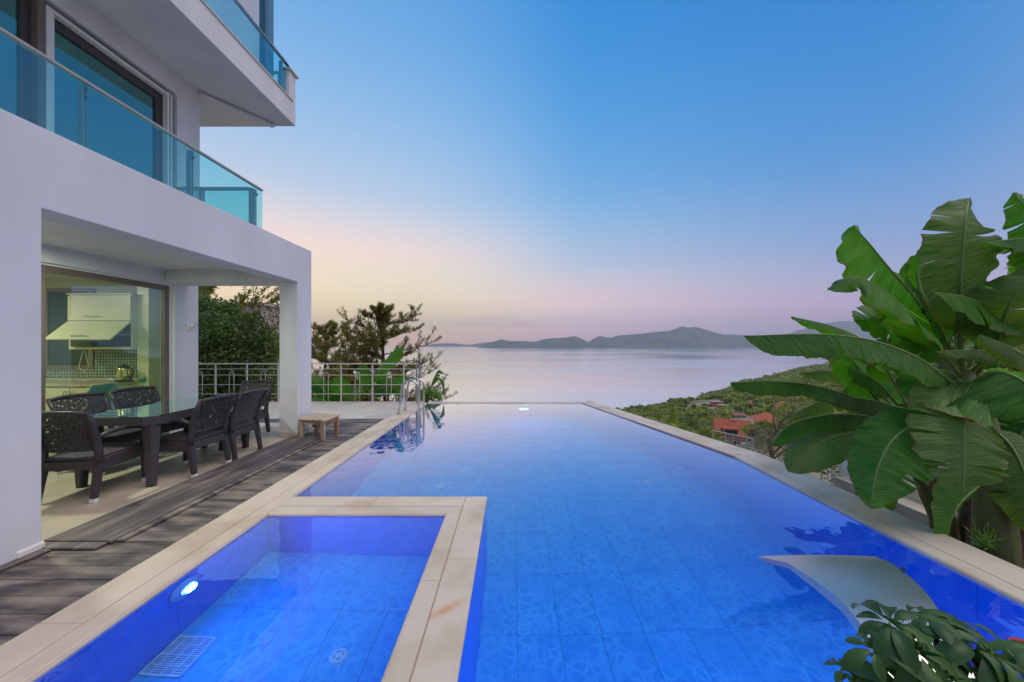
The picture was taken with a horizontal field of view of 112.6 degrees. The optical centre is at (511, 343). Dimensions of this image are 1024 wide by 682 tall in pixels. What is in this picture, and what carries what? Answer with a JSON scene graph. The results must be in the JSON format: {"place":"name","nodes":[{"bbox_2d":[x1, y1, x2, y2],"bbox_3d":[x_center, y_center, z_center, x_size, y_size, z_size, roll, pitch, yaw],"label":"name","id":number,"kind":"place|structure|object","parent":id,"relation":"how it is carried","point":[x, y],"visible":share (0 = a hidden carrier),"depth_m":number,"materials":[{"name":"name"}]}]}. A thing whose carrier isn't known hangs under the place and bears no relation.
{"place":"outdoors","nodes":[
{"label":"outdoors","id":0,"kind":"place"},
{"bbox_2d":[41,401,413,540],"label":"terrace floor","id":1,"kind":"structure","parent":0,"point":[66,505],"depth_m":3.85,"materials":[{"name":"beige tile"}]},
{"bbox_2d":[41,411,145,503],"bbox_3d":[-4.204,1.055,3.398,0.552,0.896,0.690,0,0,-8],"label":"rattan chair","id":2,"kind":"object","parent":1,"relation":"on","point":[97,453],"visible":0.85,"depth_m":3.22,"materials":[{"name":"black wicker"}]},
{"bbox_2d":[46,392,141,474],"bbox_3d":[-4.978,1.055,4.125,0.690,0.896,0.552,0,0,4],"label":"rattan chair","id":3,"kind":"object","parent":1,"relation":"on","point":[125,435],"visible":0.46,"depth_m":4.12,"materials":[{"name":"black wicker"}]},
{"bbox_2d":[108,386,190,435],"bbox_3d":[-5.008,1.055,4.748,0.690,0.896,0.552,0,0,6],"label":"rattan chair","id":4,"kind":"object","parent":1,"relation":"on","point":[152,397],"visible":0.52,"depth_m":4.74,"materials":[{"name":"black wicker"}]},
{"bbox_2d":[0,0,312,565],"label":"white house","id":5,"kind":"structure","parent":1,"relation":"on","point":[109,109],"depth_m":4.72,"materials":[{"name":"paint"}]},
{"bbox_2d":[15,0,30,121],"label":"window frame","id":6,"kind":"structure","parent":5,"relation":"in","point":[22,7],"depth_m":3.95,"materials":[{"name":"grey"}]},
{"bbox_2d":[46,288,93,368],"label":"kitchen wall","id":7,"kind":"structure","parent":5,"relation":"attached to","point":[60,354],"depth_m":5.67,"materials":[{"name":"green"}]},
{"bbox_2d":[51,383,118,455],"bbox_3d":[-5.954,1.036,4.779,0.432,0.932,0.440,0,0,-10],"label":"indoor chair","id":8,"kind":"object","parent":5,"relation":"on","point":[106,388],"visible":0.18,"depth_m":4.81,"materials":[{"name":"teal plastic"}]},
{"bbox_2d":[46,380,136,432],"bbox_3d":[-7.455,1.000,5.374,2.930,0.800,0.630,0,0,0],"label":"kitchen counter","id":9,"kind":"object","parent":5,"relation":"in","point":[55,388],"visible":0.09,"depth_m":5.09,"materials":[{"name":"beige"}]},
{"bbox_2d":[46,388,69,432],"bbox_3d":[-6.832,1.015,5.089,0.445,0.710,0.059,0,0,0],"label":"cabinet door","id":10,"kind":"structure","parent":9,"relation":"in","point":[50,392],"depth_m":5.10,"materials":[{"name":"beige"}]},
{"bbox_2d":[70,388,88,408],"bbox_3d":[-6.378,1.015,5.089,0.445,0.710,0.059,0,0,0],"label":"cabinet door","id":11,"kind":"structure","parent":9,"relation":"in","point":[72,390],"depth_m":5.10,"materials":[{"name":"beige"}]},
{"bbox_2d":[114,364,133,382],"bbox_3d":[-6.083,0.458,5.370,0.232,0.285,0.199,0,0,-36],"label":"kettle","id":12,"kind":"object","parent":9,"relation":"on","point":[123,373],"visible":1,"depth_m":5.31,"materials":[{"name":"gold metal"}]},
{"bbox_2d":[137,377,146,381],"bbox_3d":[-5.893,0.562,5.450,0.120,0.075,0.120,0,0,0],"label":"bowl","id":13,"kind":"object","parent":9,"relation":"on","point":[140,379],"visible":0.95,"depth_m":5.41,"materials":[{"name":"teal plastic"}]},
{"bbox_2d":[46,293,137,348],"bbox_3d":[-6.486,-0.350,5.386,1.017,0.880,0.606,0,0,0],"label":"wall cabinet","id":14,"kind":"object","parent":5,"relation":"attached to","point":[105,320],"depth_m":5.36,"materials":[{"name":"beige"}]},
{"bbox_2d":[79,349,88,371],"bbox_3d":[-6.900,0.272,5.500,0.169,0.366,0.010,0,0,0],"label":"hanging cable","id":15,"kind":"object","parent":14,"relation":"hanging from","point":[86,359],"visible":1,"depth_m":5.50,"materials":[{"name":"white plastic"}]},
{"bbox_2d":[46,321,130,339],"bbox_3d":[-6.486,-0.205,5.230,0.987,0.302,0.293,0,0,0],"label":"lift door","id":16,"kind":"structure","parent":14,"relation":"in","point":[95,330],"depth_m":5.21,"materials":[{"name":"beige"}]},
{"bbox_2d":[68,296,131,319],"bbox_3d":[-6.486,-0.557,5.369,0.989,0.385,0.018,0,0,0],"label":"upper door","id":17,"kind":"structure","parent":14,"relation":"in","point":[109,307],"depth_m":5.36,"materials":[{"name":"beige"}]},
{"bbox_2d":[41,265,168,441],"bbox_3d":[-5.630,0.280,4.803,0.060,2.440,1.545,0,0,0],"label":"window frame","id":18,"kind":"structure","parent":5,"relation":"in","point":[164,289],"depth_m":4.83,"materials":[{"name":"brown"}]},
{"bbox_2d":[54,18,162,182],"bbox_3d":[-5.688,-2.790,4.825,0.065,2.580,1.470,0,0,0],"label":"window frame","id":19,"kind":"structure","parent":5,"relation":"in","point":[157,98],"depth_m":5.20,"materials":[{"name":"grey"}]},
{"bbox_2d":[187,321,198,329],"bbox_3d":[-5.513,-0.317,5.929,0.074,0.154,0.219,0,0,0],"label":"wall camera","id":20,"kind":"object","parent":5,"relation":"attached to","point":[190,326],"depth_m":5.86,"materials":[{"name":"white plastic"}]},
{"bbox_2d":[72,394,250,487],"bbox_3d":[-4.150,1.127,4.290,0.860,0.747,1.580,0,0,0],"label":"dining table","id":21,"kind":"object","parent":1,"relation":"on","point":[149,418],"visible":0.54,"depth_m":3.59,"materials":[{"name":"glass"}]},
{"bbox_2d":[0,419,383,645],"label":"wooden deck","id":22,"kind":"structure","parent":1,"relation":"on","point":[58,572],"depth_m":2.70,"materials":[{"name":"brown wood"}]},
{"bbox_2d":[297,413,339,439],"bbox_3d":[-3.115,1.341,5.531,0.510,0.318,0.578,0,0,0],"label":"bench","id":23,"kind":"object","parent":22,"relation":"on","point":[322,420],"visible":1,"depth_m":5.40,"materials":[{"name":"brown wood"}]},
{"bbox_2d":[159,393,238,477],"bbox_3d":[-3.772,1.055,4.060,0.690,0.896,0.552,0,0,0],"label":"rattan chair","id":24,"kind":"object","parent":1,"relation":"on","point":[189,438],"visible":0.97,"depth_m":3.97,"materials":[{"name":"black wicker"}]},
{"bbox_2d":[195,388,268,460],"bbox_3d":[-3.752,1.055,4.583,0.690,0.896,0.552,0,0,-2],"label":"rattan chair","id":25,"kind":"object","parent":1,"relation":"on","point":[247,405],"visible":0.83,"depth_m":4.54,"materials":[{"name":"black wicker"}]},
{"bbox_2d":[211,380,274,443],"bbox_3d":[-4.270,1.055,5.458,0.552,0.896,0.690,0,0,0],"label":"rattan chair","id":26,"kind":"object","parent":1,"relation":"on","point":[264,413],"visible":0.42,"depth_m":5.68,"materials":[{"name":"black wicker"}]},
{"bbox_2d":[198,363,420,402],"bbox_3d":[-5.761,0.998,8.644,6.878,1.005,0.052,0,0,0],"label":"terrace railing","id":27,"kind":"object","parent":1,"relation":"on","point":[323,384],"visible":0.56,"depth_m":8.64,"materials":[{"name":"grey metal"}]},
{"bbox_2d":[0,400,1023,681],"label":"swimming pool","id":28,"kind":"structure","parent":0,"point":[428,646],"depth_m":2.40,"materials":[{"name":"tile"}]},
{"bbox_2d":[35,516,444,681],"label":"pool water","id":29,"kind":"structure","parent":28,"relation":"in","point":[299,599],"depth_m":1.94,"materials":[{"name":"blue liquid"}]},
{"bbox_2d":[396,378,424,415],"bbox_3d":[-2.200,1.607,7.463,0.500,1.686,0.525,0,0,0],"label":"pool ladder","id":30,"kind":"object","parent":28,"relation":"attached to","point":[418,395],"visible":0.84,"depth_m":7.25,"materials":[{"name":"silver metal"}]},
{"bbox_2d":[296,404,1023,681],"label":"pool water","id":31,"kind":"structure","parent":28,"relation":"in","point":[613,548],"depth_m":2.52,"materials":[{"name":"blue liquid"}]},
{"bbox_2d":[758,555,974,681],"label":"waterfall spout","id":32,"kind":"object","parent":31,"relation":"on","point":[842,583],"visible":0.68,"depth_m":1.47,"materials":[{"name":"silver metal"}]},
{"bbox_2d":[311,346,828,408],"bbox_3d":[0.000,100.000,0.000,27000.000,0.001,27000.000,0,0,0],"label":"sea","id":33,"kind":"structure","parent":0,"point":[621,378],"depth_m":1226.18,"materials":[{"name":"liquid"}]},
{"bbox_2d":[420,342,491,345],"bbox_3d":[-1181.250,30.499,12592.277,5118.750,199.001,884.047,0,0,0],"label":"coast","id":34,"kind":"structure","parent":33,"relation":"on","point":[454,344],"depth_m":12408.48},
{"bbox_2d":[478,336,594,347],"bbox_3d":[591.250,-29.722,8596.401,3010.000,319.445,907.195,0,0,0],"label":"island","id":35,"kind":"structure","parent":33,"relation":"on","point":[571,342],"depth_m":8366.54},
{"bbox_2d":[589,326,756,347],"bbox_3d":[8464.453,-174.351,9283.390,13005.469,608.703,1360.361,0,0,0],"label":"headland","id":36,"kind":"structure","parent":33,"relation":"on","point":[685,337],"depth_m":8928.18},
{"bbox_2d":[200,0,1023,346],"label":"sky","id":37,"kind":"structure","parent":0,"point":[512,170],"materials":[{"name":"blue"}]},
{"bbox_2d":[646,381,838,484],"bbox_3d":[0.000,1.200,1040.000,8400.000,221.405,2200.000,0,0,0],"label":"hillside","id":38,"kind":"structure","parent":0,"point":[700,402],"depth_m":93.53,"materials":[{"name":"green plant"}]},
{"bbox_2d":[198,287,241,392],"bbox_3d":[-9.745,0.525,10.693,2.765,4.962,1.297,0,0,11],"label":"bay tree","id":39,"kind":"object","parent":38,"relation":"on","point":[207,303],"visible":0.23,"depth_m":10.49,"materials":[{"name":"green plant"}]},
{"bbox_2d":[198,310,279,400],"bbox_3d":[-8.262,0.869,9.546,4.074,3.703,1.629,0,0,10],"label":"laurel bush","id":40,"kind":"object","parent":38,"relation":"on","point":[231,346],"visible":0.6,"depth_m":9.22,"materials":[{"name":"green plant"}]},
{"bbox_2d":[198,286,279,394],"bbox_3d":[-11.973,0.131,12.307,6.028,8.788,6.992,0,0,0],"label":"cedar tree","id":41,"kind":"object","parent":38,"relation":"on","point":[240,300],"visible":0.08,"depth_m":14.14,"materials":[{"name":"green plant"}]},
{"bbox_2d":[213,302,279,400],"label":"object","id":42,"kind":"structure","parent":38,"relation":"on","point":[272,307],"depth_m":20.85,"materials":[{"name":"plant"}]},
{"bbox_2d":[241,286,279,369],"bbox_3d":[-7.109,0.368,9.699,1.036,4.284,0.660,0,0,0],"label":"willowy tree","id":43,"kind":"object","parent":38,"relation":"on","point":[264,316],"visible":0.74,"depth_m":9.69,"materials":[{"name":"green plant"}]},
{"bbox_2d":[273,320,389,397],"bbox_3d":[-9.684,3.570,18.056,6.945,9.917,6.161,0,0,0],"label":"pine tree","id":44,"kind":"object","parent":38,"relation":"on","point":[328,343],"visible":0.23,"depth_m":17.82,"materials":[{"name":"green plant"}]},
{"bbox_2d":[311,375,352,400],"bbox_3d":[-4.938,1.994,9.475,1.340,2.284,0.671,0,0,0],"label":"banana plant","id":45,"kind":"object","parent":38,"relation":"on","point":[334,392],"visible":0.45,"depth_m":9.24,"materials":[{"name":"green plant"}]},
{"bbox_2d":[311,348,378,400],"bbox_3d":[-6.367,3.566,14.012,5.003,6.894,4.132,0,0,0],"label":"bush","id":46,"kind":"object","parent":38,"relation":"on","point":[348,370],"visible":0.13,"depth_m":13.48,"materials":[{"name":"green plant"}]},
{"bbox_2d":[343,347,407,400],"bbox_3d":[-3.686,1.599,9.395,1.739,3.019,0.649,0,0,0],"label":"banana plant","id":47,"kind":"object","parent":38,"relation":"on","point":[394,356],"visible":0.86,"depth_m":9.32,"materials":[{"name":"green plant"}]},
{"bbox_2d":[324,301,449,401],"bbox_3d":[-6.162,2.700,16.049,5.634,9.606,5.838,0,0,-38],"label":"pine tree","id":48,"kind":"object","parent":38,"relation":"on","point":[383,317],"visible":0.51,"depth_m":15.64,"materials":[{"name":"green plant"}]},
{"bbox_2d":[421,370,444,402],"bbox_3d":[-2.217,1.914,9.394,0.736,2.375,0.352,0,0,0],"label":"banana plant","id":49,"kind":"object","parent":38,"relation":"on","point":[436,394],"visible":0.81,"depth_m":9.40,"materials":[{"name":"green plant"}]},
{"bbox_2d":[412,388,457,402],"bbox_3d":[-3.624,4.563,13.184,3.426,5.892,2.691,0,0,-20],"label":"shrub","id":50,"kind":"object","parent":38,"relation":"on","point":[433,400],"visible":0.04,"depth_m":12.89,"materials":[{"name":"green plant"}]},
{"bbox_2d":[665,404,682,425],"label":"conifer tree","id":51,"kind":"object","parent":38,"relation":"on","point":[672,415],"visible":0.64,"depth_m":198.69,"materials":[{"name":"green plant"}]},
{"bbox_2d":[677,425,689,429],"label":"hillside tree","id":52,"kind":"object","parent":38,"relation":"on","point":[683,427],"visible":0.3,"depth_m":168.12,"materials":[{"name":"green plant"}]},
{"bbox_2d":[686,420,699,426],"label":"hillside tree","id":53,"kind":"object","parent":38,"relation":"on","point":[694,423],"visible":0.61,"depth_m":183.37,"materials":[{"name":"green plant"}]},
{"bbox_2d":[693,424,707,430],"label":"hillside tree","id":54,"kind":"object","parent":38,"relation":"on","point":[697,426],"visible":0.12,"depth_m":149.86,"materials":[{"name":"green plant"}]},
{"bbox_2d":[695,418,710,422],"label":"hillside tree","id":55,"kind":"object","parent":38,"relation":"on","point":[702,420],"visible":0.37,"depth_m":194.07,"materials":[{"name":"green plant"}]},
{"bbox_2d":[697,422,711,426],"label":"hillside tree","id":56,"kind":"object","parent":38,"relation":"on","point":[709,423],"visible":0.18,"depth_m":171.88,"materials":[{"name":"green plant"}]},
{"bbox_2d":[696,426,727,443],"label":"hillside tree","id":57,"kind":"object","parent":38,"relation":"on","point":[708,430],"visible":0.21,"depth_m":78.29,"materials":[{"name":"green plant"}]},
{"bbox_2d":[707,415,720,419],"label":"hillside tree","id":58,"kind":"object","parent":38,"relation":"on","point":[709,417],"visible":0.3,"depth_m":207.15,"materials":[{"name":"green plant"}]},
{"bbox_2d":[709,400,721,406],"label":"orange cabin","id":59,"kind":"object","parent":38,"relation":"on","point":[713,403],"visible":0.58,"depth_m":401.21,"materials":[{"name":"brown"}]},
{"bbox_2d":[711,418,751,444],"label":"red roofed house","id":60,"kind":"structure","parent":38,"relation":"on","point":[732,426],"depth_m":108.51,"materials":[{"name":"beige"}]},
{"bbox_2d":[725,430,736,434],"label":"dormer window","id":61,"kind":"structure","parent":60,"relation":"in","point":[727,431],"depth_m":107.39,"materials":[{"name":"grey"}]},
{"bbox_2d":[730,414,746,417],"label":"red roof pavilion","id":62,"kind":"structure","parent":38,"relation":"on","point":[738,415],"depth_m":261.36,"materials":[{"name":"beige"}]},
{"bbox_2d":[741,423,765,438],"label":"hillside tree","id":63,"kind":"object","parent":38,"relation":"on","point":[744,428],"visible":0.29,"depth_m":91.53,"materials":[{"name":"green plant"}]},
{"bbox_2d":[745,426,770,441],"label":"hillside tree","id":64,"kind":"object","parent":38,"relation":"on","point":[751,429],"visible":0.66,"depth_m":73.12,"materials":[{"name":"green plant"}]},
{"bbox_2d":[751,419,771,439],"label":"hillside tree","id":65,"kind":"object","parent":38,"relation":"on","point":[760,423],"visible":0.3,"depth_m":96.59,"materials":[{"name":"green plant"}]},
{"bbox_2d":[749,413,780,422],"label":"house roof","id":66,"kind":"structure","parent":38,"relation":"on","point":[761,417],"depth_m":131.97,"materials":[{"name":"red tile"}]},
{"bbox_2d":[762,421,779,437],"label":"hillside tree","id":67,"kind":"object","parent":38,"relation":"on","point":[768,425],"visible":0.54,"depth_m":87.02,"materials":[{"name":"green plant"}]},
{"bbox_2d":[747,396,810,462],"bbox_3d":[9.035,3.833,10.996,3.036,4.341,1.626,0,0,-19],"label":"olive tree","id":68,"kind":"object","parent":38,"relation":"on","point":[770,449],"visible":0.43,"depth_m":11.11,"materials":[{"name":"green plant"}]},
{"bbox_2d":[776,418,797,428],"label":"hillside tree","id":69,"kind":"object","parent":38,"relation":"on","point":[784,425],"visible":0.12,"depth_m":66.28,"materials":[{"name":"green plant"}]},
{"bbox_2d":[770,401,809,423],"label":"hillside tree","id":70,"kind":"object","parent":38,"relation":"on","point":[783,409],"visible":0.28,"depth_m":60.65,"materials":[{"name":"green plant"}]},
{"bbox_2d":[615,343,1023,438],"bbox_3d":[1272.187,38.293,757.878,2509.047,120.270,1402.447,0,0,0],"label":"distant wood","id":71,"kind":"object","parent":38,"relation":"on","point":[654,412],"visible":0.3,"depth_m":397.71,"materials":[{"name":"green plant"}]},
{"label":"garden bed","id":72,"kind":"structure","parent":38,"relation":"on","visible":0},
{"bbox_2d":[712,429,753,451],"bbox_3d":[4.457,2.310,6.874,0.125,1.024,0.806,0,0,-27],"label":"wire fence","id":73,"kind":"object","parent":72,"relation":"on","point":[725,433],"visible":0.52,"depth_m":6.85,"materials":[{"name":"grey metal"}]},
{"bbox_2d":[822,464,840,481],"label":"garden shrub","id":74,"kind":"object","parent":72,"relation":"on","point":[834,469],"visible":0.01,"depth_m":7.25,"materials":[{"name":"green plant"}]},
{"bbox_2d":[821,465,849,484],"bbox_3d":[5.042,2.381,5.199,0.112,1.062,0.820,0,0,-2],"label":"wire fence","id":75,"kind":"object","parent":72,"relation":"on","point":[832,472],"visible":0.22,"depth_m":5.39,"materials":[{"name":"grey metal"}]},
{"bbox_2d":[730,316,960,540],"bbox_3d":[3.514,1.123,3.720,3.024,2.902,0.983,0,0,-17],"label":"banana plant","id":76,"kind":"object","parent":72,"relation":"on","point":[828,443],"visible":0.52,"depth_m":3.38,"materials":[{"name":"green plant"}]},
{"bbox_2d":[744,334,1023,568],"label":"banana plant","id":77,"kind":"object","parent":72,"relation":"on","point":[954,423],"visible":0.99,"depth_m":2.67,"materials":[{"name":"green plant"}]},
{"bbox_2d":[834,460,956,526],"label":"garden steps","id":78,"kind":"structure","parent":72,"relation":"on","point":[910,506],"depth_m":4.36,"materials":[{"name":"stone"}]},
{"bbox_2d":[827,192,1023,545],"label":"banana plant","id":79,"kind":"object","parent":72,"relation":"on","point":[930,294],"visible":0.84,"depth_m":3.16,"materials":[{"name":"green plant"}]},
{"bbox_2d":[845,256,1023,425],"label":"banana plant","id":80,"kind":"object","parent":72,"relation":"on","point":[876,331],"visible":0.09,"depth_m":4.68,"materials":[{"name":"green plant"}]},
{"bbox_2d":[962,518,1002,551],"bbox_3d":[3.938,1.603,2.850,0.214,0.295,0.196,0,0,0],"label":"weed tuft","id":81,"kind":"object","parent":72,"relation":"on","point":[984,541],"visible":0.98,"depth_m":2.85,"materials":[{"name":"green plant"}]},
{"bbox_2d":[997,418,1023,562],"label":"banana plant","id":82,"kind":"object","parent":72,"relation":"on","point":[1015,426],"visible":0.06,"depth_m":3.25,"materials":[{"name":"green plant"}]},
{"bbox_2d":[789,321,953,339],"bbox_3d":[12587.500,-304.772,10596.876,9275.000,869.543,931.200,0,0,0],"label":"mountain","id":83,"kind":"structure","parent":0,"point":[852,327],"depth_m":10473.40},
{"bbox_3d":[1.150,1.339,0.350,0.410,0.317,0.410,0,0,0],"label":"plant pot","id":84,"kind":"object","parent":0,"visible":0},
{"bbox_2d":[824,599,1023,681],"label":"umbrella plant","id":85,"kind":"object","parent":84,"relation":"in","point":[948,656],"visible":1,"depth_m":0.85,"materials":[{"name":"green plant"}]}
]}

